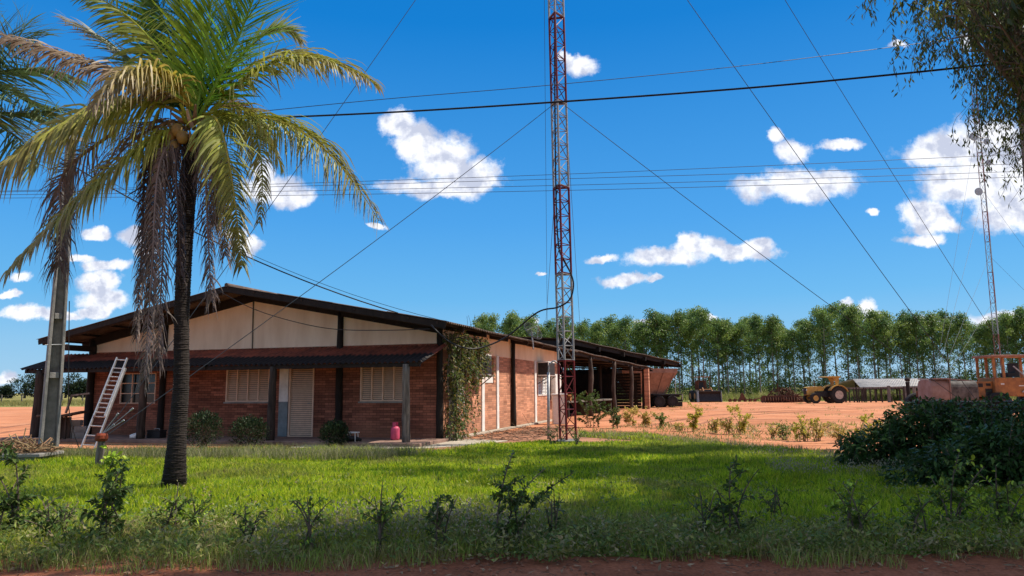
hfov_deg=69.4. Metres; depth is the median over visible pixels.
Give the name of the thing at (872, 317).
eucalyptus tree
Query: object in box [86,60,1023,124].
power cable
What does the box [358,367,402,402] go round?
window
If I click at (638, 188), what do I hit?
distribution line
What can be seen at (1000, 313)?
eucalyptus tree
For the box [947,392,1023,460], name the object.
dark bush
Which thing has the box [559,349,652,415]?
open shed
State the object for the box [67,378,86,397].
broad tree
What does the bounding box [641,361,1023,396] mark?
undergrowth
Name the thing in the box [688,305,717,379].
eucalyptus tree
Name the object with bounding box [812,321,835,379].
eucalyptus tree
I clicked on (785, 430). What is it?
sapling
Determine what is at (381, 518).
sapling
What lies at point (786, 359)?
eucalyptus tree
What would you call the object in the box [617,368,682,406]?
hopper truck
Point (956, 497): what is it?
sapling
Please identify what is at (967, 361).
eucalyptus tree
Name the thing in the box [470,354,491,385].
air conditioner
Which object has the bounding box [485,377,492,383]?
window
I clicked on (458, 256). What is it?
sky
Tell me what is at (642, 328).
eucalyptus tree
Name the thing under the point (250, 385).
window
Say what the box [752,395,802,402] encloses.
disc harrow
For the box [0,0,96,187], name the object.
coconut palm
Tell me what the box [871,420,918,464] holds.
sapling
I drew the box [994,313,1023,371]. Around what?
eucalyptus tree
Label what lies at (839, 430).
sapling
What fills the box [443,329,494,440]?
climbing vine
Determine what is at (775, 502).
sapling
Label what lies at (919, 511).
sapling
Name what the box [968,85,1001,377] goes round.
lattice mast
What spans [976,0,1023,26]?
eucalyptus
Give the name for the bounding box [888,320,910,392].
eucalyptus tree
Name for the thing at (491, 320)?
eucalyptus tree
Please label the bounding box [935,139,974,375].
guy wire
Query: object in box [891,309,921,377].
eucalyptus tree
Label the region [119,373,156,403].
window
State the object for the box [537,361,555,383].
air conditioner
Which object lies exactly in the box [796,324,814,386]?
eucalyptus tree
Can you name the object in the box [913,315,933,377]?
eucalyptus tree
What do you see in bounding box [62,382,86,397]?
broad tree
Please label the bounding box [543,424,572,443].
sapling
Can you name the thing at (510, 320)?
eucalyptus tree
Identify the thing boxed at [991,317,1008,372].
eucalyptus tree
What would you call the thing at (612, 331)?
eucalyptus tree
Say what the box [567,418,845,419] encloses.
tyre track
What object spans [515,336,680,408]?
tall shed
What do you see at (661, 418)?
sapling
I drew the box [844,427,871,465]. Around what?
sapling
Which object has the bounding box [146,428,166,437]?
tool case
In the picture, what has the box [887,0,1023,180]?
eucalyptus
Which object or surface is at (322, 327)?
sagging cable
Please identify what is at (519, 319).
eucalyptus tree
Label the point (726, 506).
sapling
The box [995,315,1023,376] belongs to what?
eucalyptus tree
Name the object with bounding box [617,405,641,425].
sapling
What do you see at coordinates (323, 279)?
guy wire
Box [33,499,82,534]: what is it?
sapling
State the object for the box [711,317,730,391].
eucalyptus tree
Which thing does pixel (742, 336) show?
eucalyptus tree
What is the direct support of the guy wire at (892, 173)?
attached to the lattice mast at (560, 186)
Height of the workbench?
0.860 m
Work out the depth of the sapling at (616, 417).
28.49 m
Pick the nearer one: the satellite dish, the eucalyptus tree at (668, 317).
the satellite dish
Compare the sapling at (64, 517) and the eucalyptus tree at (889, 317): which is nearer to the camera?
the sapling at (64, 517)
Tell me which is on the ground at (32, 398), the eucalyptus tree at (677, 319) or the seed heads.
the eucalyptus tree at (677, 319)
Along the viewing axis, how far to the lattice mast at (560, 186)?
22.25 m
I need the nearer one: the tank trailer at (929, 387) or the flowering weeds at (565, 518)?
the flowering weeds at (565, 518)
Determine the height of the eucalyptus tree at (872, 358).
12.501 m
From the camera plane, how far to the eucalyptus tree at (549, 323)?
108.96 m
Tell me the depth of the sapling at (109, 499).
7.56 m
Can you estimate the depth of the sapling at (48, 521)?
7.38 m
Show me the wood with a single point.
(792, 379)
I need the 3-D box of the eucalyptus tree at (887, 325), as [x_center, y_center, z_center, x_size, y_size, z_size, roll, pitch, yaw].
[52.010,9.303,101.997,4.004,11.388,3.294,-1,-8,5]
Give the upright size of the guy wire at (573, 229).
5.520 m
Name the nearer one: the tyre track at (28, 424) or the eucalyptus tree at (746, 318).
the tyre track at (28, 424)
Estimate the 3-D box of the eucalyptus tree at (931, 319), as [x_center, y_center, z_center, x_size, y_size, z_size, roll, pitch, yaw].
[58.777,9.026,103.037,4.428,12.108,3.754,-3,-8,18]
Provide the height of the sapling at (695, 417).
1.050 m
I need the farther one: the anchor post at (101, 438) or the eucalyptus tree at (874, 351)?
the eucalyptus tree at (874, 351)
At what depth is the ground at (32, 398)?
164.44 m
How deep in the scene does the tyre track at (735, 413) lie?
42.12 m
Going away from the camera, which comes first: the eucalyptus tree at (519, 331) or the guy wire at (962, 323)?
the guy wire at (962, 323)
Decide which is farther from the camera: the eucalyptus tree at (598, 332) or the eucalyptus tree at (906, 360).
the eucalyptus tree at (906, 360)
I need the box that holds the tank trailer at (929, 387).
[911,378,978,414]
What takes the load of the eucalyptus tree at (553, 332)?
on the ground at (32, 398)
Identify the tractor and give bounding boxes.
[802,376,847,402]
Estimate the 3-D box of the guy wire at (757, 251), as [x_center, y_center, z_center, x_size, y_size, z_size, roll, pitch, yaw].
[8.820,-0.567,23.684,14.661,9.898,0.019,1,-8,-12]
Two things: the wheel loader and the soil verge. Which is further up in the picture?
the wheel loader
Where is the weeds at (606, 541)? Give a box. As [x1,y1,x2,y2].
[0,462,1023,567]
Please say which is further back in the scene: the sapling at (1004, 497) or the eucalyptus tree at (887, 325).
the eucalyptus tree at (887, 325)
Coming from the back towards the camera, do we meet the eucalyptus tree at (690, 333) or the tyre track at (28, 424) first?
the eucalyptus tree at (690, 333)
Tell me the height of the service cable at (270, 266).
3.688 m
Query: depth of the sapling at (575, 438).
20.14 m
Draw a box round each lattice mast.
[548,0,576,442]
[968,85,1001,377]
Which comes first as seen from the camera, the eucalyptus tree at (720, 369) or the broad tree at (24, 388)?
the eucalyptus tree at (720, 369)
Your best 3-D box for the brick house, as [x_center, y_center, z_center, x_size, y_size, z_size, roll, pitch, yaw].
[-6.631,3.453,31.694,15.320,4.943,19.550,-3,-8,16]
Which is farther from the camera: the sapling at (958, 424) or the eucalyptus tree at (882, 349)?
the eucalyptus tree at (882, 349)
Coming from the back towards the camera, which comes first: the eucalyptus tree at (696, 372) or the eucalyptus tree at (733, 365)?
the eucalyptus tree at (696, 372)
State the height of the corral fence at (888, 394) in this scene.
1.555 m
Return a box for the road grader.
[905,355,1023,414]
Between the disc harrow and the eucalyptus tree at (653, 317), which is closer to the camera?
the disc harrow
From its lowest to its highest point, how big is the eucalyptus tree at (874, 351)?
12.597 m
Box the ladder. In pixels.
[81,357,127,448]
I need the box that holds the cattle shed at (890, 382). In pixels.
[828,378,919,400]
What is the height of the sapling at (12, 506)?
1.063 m
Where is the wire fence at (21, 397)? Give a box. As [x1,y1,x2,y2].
[1,394,82,402]
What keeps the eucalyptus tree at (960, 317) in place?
on the ground at (32, 398)
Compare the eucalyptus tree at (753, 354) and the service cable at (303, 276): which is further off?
the eucalyptus tree at (753, 354)
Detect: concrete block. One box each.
[71,420,82,425]
[72,432,85,438]
[74,426,87,431]
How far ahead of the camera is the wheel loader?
77.53 m
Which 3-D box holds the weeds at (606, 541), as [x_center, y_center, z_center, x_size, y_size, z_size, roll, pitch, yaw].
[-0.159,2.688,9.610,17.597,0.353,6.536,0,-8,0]
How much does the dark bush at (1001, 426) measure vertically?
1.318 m
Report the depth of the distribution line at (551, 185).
59.41 m
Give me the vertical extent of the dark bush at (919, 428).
1.516 m
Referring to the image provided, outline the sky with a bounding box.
[0,0,1023,392]
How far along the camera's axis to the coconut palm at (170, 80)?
11.95 m
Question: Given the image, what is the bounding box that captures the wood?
[670,370,999,391]
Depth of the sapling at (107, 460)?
14.28 m
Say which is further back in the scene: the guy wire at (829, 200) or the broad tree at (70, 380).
the broad tree at (70, 380)
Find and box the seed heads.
[254,445,958,539]
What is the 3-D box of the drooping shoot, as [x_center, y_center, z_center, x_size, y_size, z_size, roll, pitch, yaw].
[7.013,2.883,13.727,1.868,1.219,0.202,0,-8,0]
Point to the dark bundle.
(352, 438)
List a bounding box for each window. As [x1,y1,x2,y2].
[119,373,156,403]
[223,369,269,402]
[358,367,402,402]
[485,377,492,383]
[538,377,546,395]
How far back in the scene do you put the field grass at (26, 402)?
96.58 m
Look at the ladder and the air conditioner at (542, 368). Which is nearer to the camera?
the ladder
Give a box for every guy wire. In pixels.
[105,1,414,432]
[108,106,550,434]
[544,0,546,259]
[546,200,554,315]
[565,105,580,332]
[566,106,961,400]
[687,0,976,400]
[785,0,1019,373]
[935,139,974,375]
[937,193,983,376]
[941,258,988,375]
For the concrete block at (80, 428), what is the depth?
23.53 m
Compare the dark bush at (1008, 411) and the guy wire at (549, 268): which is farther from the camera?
the guy wire at (549, 268)
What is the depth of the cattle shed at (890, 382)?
78.50 m
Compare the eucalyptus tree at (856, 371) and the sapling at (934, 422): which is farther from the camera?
the eucalyptus tree at (856, 371)
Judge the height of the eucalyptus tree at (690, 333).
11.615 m
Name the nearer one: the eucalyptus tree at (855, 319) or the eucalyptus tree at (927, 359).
the eucalyptus tree at (855, 319)
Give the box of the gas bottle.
[391,422,399,439]
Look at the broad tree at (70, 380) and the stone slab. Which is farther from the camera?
the broad tree at (70, 380)
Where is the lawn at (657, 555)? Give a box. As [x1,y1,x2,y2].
[15,436,1023,558]
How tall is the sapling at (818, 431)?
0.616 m
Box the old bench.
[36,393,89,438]
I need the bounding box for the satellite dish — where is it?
[524,323,541,348]
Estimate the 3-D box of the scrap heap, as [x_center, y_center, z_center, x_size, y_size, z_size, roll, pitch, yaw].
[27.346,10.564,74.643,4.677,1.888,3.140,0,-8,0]
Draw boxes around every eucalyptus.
[846,0,1023,207]
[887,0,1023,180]
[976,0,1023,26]
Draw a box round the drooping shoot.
[839,410,933,453]
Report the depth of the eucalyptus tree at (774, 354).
109.07 m
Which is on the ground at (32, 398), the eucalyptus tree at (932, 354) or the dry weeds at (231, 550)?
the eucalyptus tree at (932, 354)
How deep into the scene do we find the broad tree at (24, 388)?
211.25 m
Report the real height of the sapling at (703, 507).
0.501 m
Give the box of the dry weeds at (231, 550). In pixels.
[0,505,1023,575]
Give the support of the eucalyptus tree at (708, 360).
on the ground at (32, 398)
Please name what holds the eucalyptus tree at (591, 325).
on the ground at (32, 398)
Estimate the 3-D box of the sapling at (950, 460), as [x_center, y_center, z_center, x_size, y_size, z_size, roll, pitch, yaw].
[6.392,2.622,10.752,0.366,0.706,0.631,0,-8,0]
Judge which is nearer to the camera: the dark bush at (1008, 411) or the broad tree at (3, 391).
the dark bush at (1008, 411)
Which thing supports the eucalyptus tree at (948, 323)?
on the ground at (32, 398)
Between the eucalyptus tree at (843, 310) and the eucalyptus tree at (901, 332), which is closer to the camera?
the eucalyptus tree at (901, 332)
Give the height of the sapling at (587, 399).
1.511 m
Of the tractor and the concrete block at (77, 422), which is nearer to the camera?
the concrete block at (77, 422)
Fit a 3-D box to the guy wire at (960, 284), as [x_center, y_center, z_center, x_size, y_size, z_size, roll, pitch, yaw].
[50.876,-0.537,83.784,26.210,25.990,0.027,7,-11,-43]
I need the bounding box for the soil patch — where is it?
[425,425,631,449]
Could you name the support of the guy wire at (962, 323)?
attached to the lattice mast at (979, 191)
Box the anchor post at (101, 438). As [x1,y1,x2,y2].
[95,408,133,465]
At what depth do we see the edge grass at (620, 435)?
20.66 m
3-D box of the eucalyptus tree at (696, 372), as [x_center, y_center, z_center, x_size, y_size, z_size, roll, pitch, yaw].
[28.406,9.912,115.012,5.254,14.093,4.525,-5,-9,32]
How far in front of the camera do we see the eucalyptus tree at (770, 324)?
102.16 m
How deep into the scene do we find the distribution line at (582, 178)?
59.41 m
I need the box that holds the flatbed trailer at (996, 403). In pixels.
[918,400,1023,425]
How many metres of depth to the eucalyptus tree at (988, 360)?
108.59 m
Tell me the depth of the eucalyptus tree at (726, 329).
102.10 m
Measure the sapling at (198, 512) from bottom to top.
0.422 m
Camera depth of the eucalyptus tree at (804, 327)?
102.44 m
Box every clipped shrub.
[186,408,224,447]
[226,413,271,445]
[317,418,351,446]
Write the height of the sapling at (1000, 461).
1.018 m
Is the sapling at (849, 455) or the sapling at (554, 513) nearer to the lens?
the sapling at (554, 513)
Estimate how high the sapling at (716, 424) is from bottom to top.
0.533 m
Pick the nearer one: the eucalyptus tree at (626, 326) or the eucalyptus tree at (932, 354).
the eucalyptus tree at (626, 326)
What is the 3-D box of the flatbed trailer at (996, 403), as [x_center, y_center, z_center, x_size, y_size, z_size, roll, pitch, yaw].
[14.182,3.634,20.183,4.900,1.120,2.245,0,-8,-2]
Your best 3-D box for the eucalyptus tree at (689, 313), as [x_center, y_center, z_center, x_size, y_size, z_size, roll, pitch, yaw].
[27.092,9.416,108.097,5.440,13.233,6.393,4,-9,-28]
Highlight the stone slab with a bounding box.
[0,450,63,462]
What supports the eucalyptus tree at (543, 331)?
on the ground at (32, 398)
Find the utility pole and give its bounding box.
[38,115,87,450]
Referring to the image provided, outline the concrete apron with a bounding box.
[294,439,507,448]
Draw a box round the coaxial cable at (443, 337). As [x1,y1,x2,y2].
[431,35,573,349]
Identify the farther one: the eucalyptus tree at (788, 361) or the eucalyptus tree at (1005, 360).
the eucalyptus tree at (788, 361)
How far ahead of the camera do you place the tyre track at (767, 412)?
44.77 m
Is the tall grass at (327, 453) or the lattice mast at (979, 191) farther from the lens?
the lattice mast at (979, 191)
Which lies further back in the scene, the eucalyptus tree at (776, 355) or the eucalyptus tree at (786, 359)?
the eucalyptus tree at (786, 359)
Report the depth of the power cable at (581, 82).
21.30 m
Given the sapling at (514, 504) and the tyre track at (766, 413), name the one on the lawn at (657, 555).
the sapling at (514, 504)
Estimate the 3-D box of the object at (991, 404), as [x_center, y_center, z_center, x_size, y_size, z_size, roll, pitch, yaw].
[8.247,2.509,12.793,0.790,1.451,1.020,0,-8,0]
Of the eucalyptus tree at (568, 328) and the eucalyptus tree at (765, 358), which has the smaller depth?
the eucalyptus tree at (568, 328)
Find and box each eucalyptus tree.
[471,312,495,327]
[475,322,487,329]
[484,312,502,333]
[497,309,527,334]
[502,312,519,336]
[508,321,526,336]
[520,314,540,331]
[520,316,538,336]
[530,324,549,337]
[541,317,555,337]
[548,314,578,369]
[550,322,562,337]
[571,323,593,369]
[574,318,590,369]
[588,320,601,367]
[588,320,609,367]
[598,314,618,345]
[602,325,632,368]
[607,319,631,368]
[613,315,637,368]
[629,319,646,352]
[630,322,647,353]
[631,319,656,367]
[632,308,676,367]
[648,313,672,367]
[651,314,685,391]
[666,308,691,393]
[669,313,689,392]
[679,308,712,379]
[679,316,701,389]
[682,307,702,385]
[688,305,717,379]
[698,317,735,390]
[699,327,715,385]
[710,317,743,392]
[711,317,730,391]
[711,352,728,386]
[725,323,742,394]
[727,322,757,394]
[728,319,752,391]
[734,316,765,389]
[743,313,770,392]
[744,319,765,390]
[755,313,785,391]
[757,323,776,388]
[762,327,786,375]
[764,315,786,387]
[773,325,796,386]
[780,327,808,391]
[782,328,799,388]
[791,318,817,381]
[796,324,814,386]
[797,319,817,386]
[804,305,826,384]
[808,308,842,382]
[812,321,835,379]
[820,302,849,375]
[829,300,864,373]
[832,310,861,392]
[841,303,870,390]
[848,336,868,373]
[849,308,868,378]
[858,311,890,378]
[860,309,887,378]
[863,324,884,376]
[872,315,900,390]
[876,310,896,378]
[878,311,894,366]
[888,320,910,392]
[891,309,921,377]
[892,334,917,376]
[894,314,923,390]
[900,310,931,377]
[906,318,933,376]
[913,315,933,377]
[917,311,947,377]
[918,323,943,374]
[933,308,959,376]
[934,318,959,377]
[945,310,975,379]
[945,321,970,378]
[952,321,980,379]
[964,325,992,377]
[977,321,992,377]
[980,317,1002,377]
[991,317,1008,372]
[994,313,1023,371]
[995,310,1019,372]
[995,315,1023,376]
[1000,313,1020,367]
[1004,304,1023,371]
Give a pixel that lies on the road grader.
(1012, 383)
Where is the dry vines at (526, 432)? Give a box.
[458,416,570,440]
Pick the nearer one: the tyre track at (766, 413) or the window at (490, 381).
the window at (490, 381)
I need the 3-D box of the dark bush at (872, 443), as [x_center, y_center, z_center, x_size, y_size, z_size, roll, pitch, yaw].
[6.887,2.988,13.947,1.790,1.063,1.445,0,-8,0]
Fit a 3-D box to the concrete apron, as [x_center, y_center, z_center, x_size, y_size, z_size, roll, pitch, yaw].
[-2.934,4.429,20.904,6.300,0.001,3.056,4,-9,-28]
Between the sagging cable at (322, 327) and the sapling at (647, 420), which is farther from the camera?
the sapling at (647, 420)
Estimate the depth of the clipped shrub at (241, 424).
20.47 m
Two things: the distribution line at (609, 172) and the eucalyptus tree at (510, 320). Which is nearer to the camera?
the distribution line at (609, 172)
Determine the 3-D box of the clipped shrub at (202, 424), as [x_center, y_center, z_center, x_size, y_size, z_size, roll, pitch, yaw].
[-8.584,3.892,20.562,1.165,1.141,1.153,0,-8,0]
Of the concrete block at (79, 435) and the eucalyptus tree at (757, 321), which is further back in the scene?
the eucalyptus tree at (757, 321)
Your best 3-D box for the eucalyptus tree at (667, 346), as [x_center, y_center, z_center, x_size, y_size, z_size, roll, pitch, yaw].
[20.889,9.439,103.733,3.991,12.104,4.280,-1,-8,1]
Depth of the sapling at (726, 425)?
24.55 m
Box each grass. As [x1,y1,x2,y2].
[0,399,84,406]
[45,440,439,461]
[577,428,841,456]
[641,389,1017,401]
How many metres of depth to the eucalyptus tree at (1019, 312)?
102.75 m
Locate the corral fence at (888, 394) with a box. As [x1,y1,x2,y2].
[845,386,917,401]
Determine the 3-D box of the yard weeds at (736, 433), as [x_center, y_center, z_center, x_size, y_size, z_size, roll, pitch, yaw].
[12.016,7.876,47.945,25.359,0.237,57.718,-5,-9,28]
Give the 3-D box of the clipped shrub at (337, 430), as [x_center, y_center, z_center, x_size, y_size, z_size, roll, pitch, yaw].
[-4.939,4.037,20.551,0.941,0.860,0.987,0,-8,0]
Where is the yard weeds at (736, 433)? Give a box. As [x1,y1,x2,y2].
[563,401,892,441]
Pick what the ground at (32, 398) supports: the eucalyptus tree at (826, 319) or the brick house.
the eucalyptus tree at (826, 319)
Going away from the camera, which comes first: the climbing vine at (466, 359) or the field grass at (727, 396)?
the climbing vine at (466, 359)
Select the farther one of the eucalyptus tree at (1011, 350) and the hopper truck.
the eucalyptus tree at (1011, 350)
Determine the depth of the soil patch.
23.55 m
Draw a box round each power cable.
[85,38,956,127]
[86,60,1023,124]
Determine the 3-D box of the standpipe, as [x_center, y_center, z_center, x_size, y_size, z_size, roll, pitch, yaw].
[1.272,3.462,22.941,0.404,2.423,0.089,0,-8,0]
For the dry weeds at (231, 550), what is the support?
on the lawn at (657, 555)
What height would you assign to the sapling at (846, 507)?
0.633 m
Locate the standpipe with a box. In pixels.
[547,360,556,438]
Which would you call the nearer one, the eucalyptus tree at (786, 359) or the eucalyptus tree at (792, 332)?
the eucalyptus tree at (792, 332)
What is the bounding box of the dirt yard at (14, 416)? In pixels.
[0,401,1014,452]
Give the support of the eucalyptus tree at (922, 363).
on the ground at (32, 398)
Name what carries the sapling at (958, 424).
on the lawn at (657, 555)
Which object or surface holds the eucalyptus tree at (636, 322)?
on the ground at (32, 398)
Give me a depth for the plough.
78.02 m
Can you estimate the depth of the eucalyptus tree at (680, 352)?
107.50 m
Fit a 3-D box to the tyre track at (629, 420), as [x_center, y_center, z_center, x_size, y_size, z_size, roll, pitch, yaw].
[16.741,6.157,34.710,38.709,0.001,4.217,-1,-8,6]
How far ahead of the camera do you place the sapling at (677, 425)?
26.44 m
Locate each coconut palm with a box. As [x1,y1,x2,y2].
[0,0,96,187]
[0,0,389,488]
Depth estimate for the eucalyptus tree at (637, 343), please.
108.26 m
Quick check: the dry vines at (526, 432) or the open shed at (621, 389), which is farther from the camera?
the open shed at (621, 389)
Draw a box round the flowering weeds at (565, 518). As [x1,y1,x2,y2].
[254,446,922,553]
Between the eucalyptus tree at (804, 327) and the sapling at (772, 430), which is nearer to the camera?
the sapling at (772, 430)
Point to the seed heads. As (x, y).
(494, 507)
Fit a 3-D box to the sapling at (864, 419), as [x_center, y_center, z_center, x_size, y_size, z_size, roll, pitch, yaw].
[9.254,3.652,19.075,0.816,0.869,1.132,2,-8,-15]
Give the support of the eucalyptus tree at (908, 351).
on the ground at (32, 398)
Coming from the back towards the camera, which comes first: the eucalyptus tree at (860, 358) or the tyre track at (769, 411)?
the eucalyptus tree at (860, 358)
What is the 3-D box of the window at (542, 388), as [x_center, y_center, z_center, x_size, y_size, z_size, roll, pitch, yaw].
[1.465,4.521,34.883,0.120,1.090,2.240,-3,-8,16]
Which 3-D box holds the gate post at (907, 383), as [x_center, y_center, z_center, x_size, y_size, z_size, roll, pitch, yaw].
[31.842,8.291,59.388,0.400,2.200,0.380,0,-8,0]
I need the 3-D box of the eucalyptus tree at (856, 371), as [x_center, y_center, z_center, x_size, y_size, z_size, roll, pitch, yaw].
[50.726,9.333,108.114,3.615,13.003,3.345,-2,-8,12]
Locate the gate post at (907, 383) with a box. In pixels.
[905,377,910,395]
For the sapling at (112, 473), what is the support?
on the lawn at (657, 555)
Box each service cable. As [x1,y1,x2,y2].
[61,158,397,312]
[64,153,438,319]
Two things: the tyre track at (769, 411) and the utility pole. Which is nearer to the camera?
the utility pole
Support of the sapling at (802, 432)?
on the dirt yard at (14, 416)
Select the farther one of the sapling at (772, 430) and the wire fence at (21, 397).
the wire fence at (21, 397)
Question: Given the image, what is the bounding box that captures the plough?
[728,393,755,401]
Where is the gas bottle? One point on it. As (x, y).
(395, 431)
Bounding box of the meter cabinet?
[551,374,561,400]
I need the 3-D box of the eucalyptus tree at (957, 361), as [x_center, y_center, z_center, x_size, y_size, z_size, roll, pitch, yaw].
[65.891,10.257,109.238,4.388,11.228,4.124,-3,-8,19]
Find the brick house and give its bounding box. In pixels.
[2,283,577,446]
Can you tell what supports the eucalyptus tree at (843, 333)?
on the ground at (32, 398)
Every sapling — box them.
[0,439,44,530]
[24,495,71,544]
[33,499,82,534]
[80,468,134,542]
[94,458,131,491]
[98,445,127,468]
[149,482,196,529]
[179,494,213,528]
[227,506,270,543]
[289,496,331,552]
[358,480,411,555]
[421,494,457,551]
[489,450,573,550]
[535,490,565,532]
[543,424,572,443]
[569,430,585,443]
[571,389,610,427]
[599,405,623,428]
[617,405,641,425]
[630,406,660,426]
[652,412,668,427]
[671,422,684,430]
[686,402,703,429]
[690,489,719,535]
[703,454,764,542]
[707,417,719,433]
[719,417,734,433]
[725,404,750,433]
[758,485,788,517]
[765,422,780,438]
[776,423,790,439]
[789,413,819,440]
[809,420,832,440]
[822,480,880,540]
[823,424,845,440]
[841,441,867,467]
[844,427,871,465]
[851,413,882,437]
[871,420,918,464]
[895,489,943,536]
[915,397,941,452]
[927,449,986,529]
[931,443,965,488]
[945,410,977,446]
[964,463,1023,528]
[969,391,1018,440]
[973,421,1023,487]
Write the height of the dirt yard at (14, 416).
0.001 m
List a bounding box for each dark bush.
[830,417,921,467]
[873,395,1018,467]
[878,417,1023,489]
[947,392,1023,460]
[961,410,1023,489]
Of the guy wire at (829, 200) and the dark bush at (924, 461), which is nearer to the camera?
the dark bush at (924, 461)
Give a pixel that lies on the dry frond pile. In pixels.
(36, 447)
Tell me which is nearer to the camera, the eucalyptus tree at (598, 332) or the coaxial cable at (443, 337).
the coaxial cable at (443, 337)
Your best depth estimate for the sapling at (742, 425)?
24.49 m
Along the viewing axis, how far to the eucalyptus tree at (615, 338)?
107.77 m
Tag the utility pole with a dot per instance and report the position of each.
(50, 419)
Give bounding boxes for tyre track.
[0,417,83,427]
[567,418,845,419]
[602,420,658,420]
[643,406,891,425]
[654,406,901,414]
[661,408,892,415]
[696,407,895,424]
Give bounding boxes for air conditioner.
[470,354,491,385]
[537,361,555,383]
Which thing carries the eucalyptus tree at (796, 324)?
on the ground at (32, 398)
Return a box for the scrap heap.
[760,383,803,401]
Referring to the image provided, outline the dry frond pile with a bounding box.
[0,428,64,453]
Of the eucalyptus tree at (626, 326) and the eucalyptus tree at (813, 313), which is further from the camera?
the eucalyptus tree at (813, 313)
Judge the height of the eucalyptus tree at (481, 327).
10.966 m
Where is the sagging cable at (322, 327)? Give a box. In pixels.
[216,289,426,330]
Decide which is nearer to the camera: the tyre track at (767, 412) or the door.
the door
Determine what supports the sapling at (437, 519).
on the soil verge
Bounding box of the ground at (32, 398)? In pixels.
[0,387,1012,406]
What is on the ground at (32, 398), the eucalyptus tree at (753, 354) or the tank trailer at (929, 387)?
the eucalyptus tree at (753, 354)
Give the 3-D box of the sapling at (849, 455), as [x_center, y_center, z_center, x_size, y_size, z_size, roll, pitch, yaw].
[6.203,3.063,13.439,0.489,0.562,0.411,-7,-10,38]
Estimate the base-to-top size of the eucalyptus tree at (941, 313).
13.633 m
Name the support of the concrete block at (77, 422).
on the concrete block at (80, 428)
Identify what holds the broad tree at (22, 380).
on the ground at (32, 398)
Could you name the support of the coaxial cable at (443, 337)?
attached to the lattice mast at (560, 186)
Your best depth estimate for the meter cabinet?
36.04 m
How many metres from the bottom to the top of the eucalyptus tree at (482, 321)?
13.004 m
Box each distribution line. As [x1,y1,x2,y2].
[4,171,1020,194]
[14,154,1017,190]
[14,163,1021,191]
[73,177,1012,197]
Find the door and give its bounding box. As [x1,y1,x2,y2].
[287,368,314,436]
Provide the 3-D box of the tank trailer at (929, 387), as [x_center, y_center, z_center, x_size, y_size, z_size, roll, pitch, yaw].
[19.433,4.916,32.656,3.198,1.866,1.408,0,-8,-6]
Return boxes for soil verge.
[0,550,1023,575]
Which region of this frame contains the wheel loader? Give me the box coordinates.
[689,376,721,401]
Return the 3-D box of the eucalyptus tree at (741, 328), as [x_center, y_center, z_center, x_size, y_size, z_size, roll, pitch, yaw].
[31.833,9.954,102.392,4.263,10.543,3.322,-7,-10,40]
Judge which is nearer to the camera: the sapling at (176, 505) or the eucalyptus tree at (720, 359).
the sapling at (176, 505)
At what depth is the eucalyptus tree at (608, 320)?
108.62 m
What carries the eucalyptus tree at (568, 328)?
on the ground at (32, 398)
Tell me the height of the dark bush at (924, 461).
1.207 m
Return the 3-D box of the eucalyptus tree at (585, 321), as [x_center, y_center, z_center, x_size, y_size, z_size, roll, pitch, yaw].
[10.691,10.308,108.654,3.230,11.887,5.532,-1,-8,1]
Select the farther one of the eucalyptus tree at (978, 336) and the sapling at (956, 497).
the eucalyptus tree at (978, 336)
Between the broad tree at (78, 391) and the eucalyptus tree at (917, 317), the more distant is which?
the broad tree at (78, 391)
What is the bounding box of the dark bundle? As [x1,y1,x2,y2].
[344,436,361,440]
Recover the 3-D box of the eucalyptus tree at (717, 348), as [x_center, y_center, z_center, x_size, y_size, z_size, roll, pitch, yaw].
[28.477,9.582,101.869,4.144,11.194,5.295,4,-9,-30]
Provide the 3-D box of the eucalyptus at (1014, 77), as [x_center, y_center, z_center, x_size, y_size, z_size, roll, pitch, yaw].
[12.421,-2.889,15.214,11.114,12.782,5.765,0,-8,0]
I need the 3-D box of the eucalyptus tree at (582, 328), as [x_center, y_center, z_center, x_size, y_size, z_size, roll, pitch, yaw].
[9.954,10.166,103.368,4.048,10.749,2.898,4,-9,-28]
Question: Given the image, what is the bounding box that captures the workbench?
[567,399,611,417]
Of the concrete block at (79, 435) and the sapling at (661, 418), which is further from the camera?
the sapling at (661, 418)
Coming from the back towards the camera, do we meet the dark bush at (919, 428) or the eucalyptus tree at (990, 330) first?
the eucalyptus tree at (990, 330)
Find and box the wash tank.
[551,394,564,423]
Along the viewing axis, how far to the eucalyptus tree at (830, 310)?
109.82 m
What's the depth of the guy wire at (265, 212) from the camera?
17.73 m
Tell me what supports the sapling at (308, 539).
on the soil verge
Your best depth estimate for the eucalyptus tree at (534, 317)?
117.26 m
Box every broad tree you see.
[0,385,14,398]
[5,373,35,396]
[20,380,34,397]
[62,373,84,397]
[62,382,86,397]
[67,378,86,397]
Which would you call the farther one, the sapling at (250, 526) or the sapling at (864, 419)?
the sapling at (864, 419)

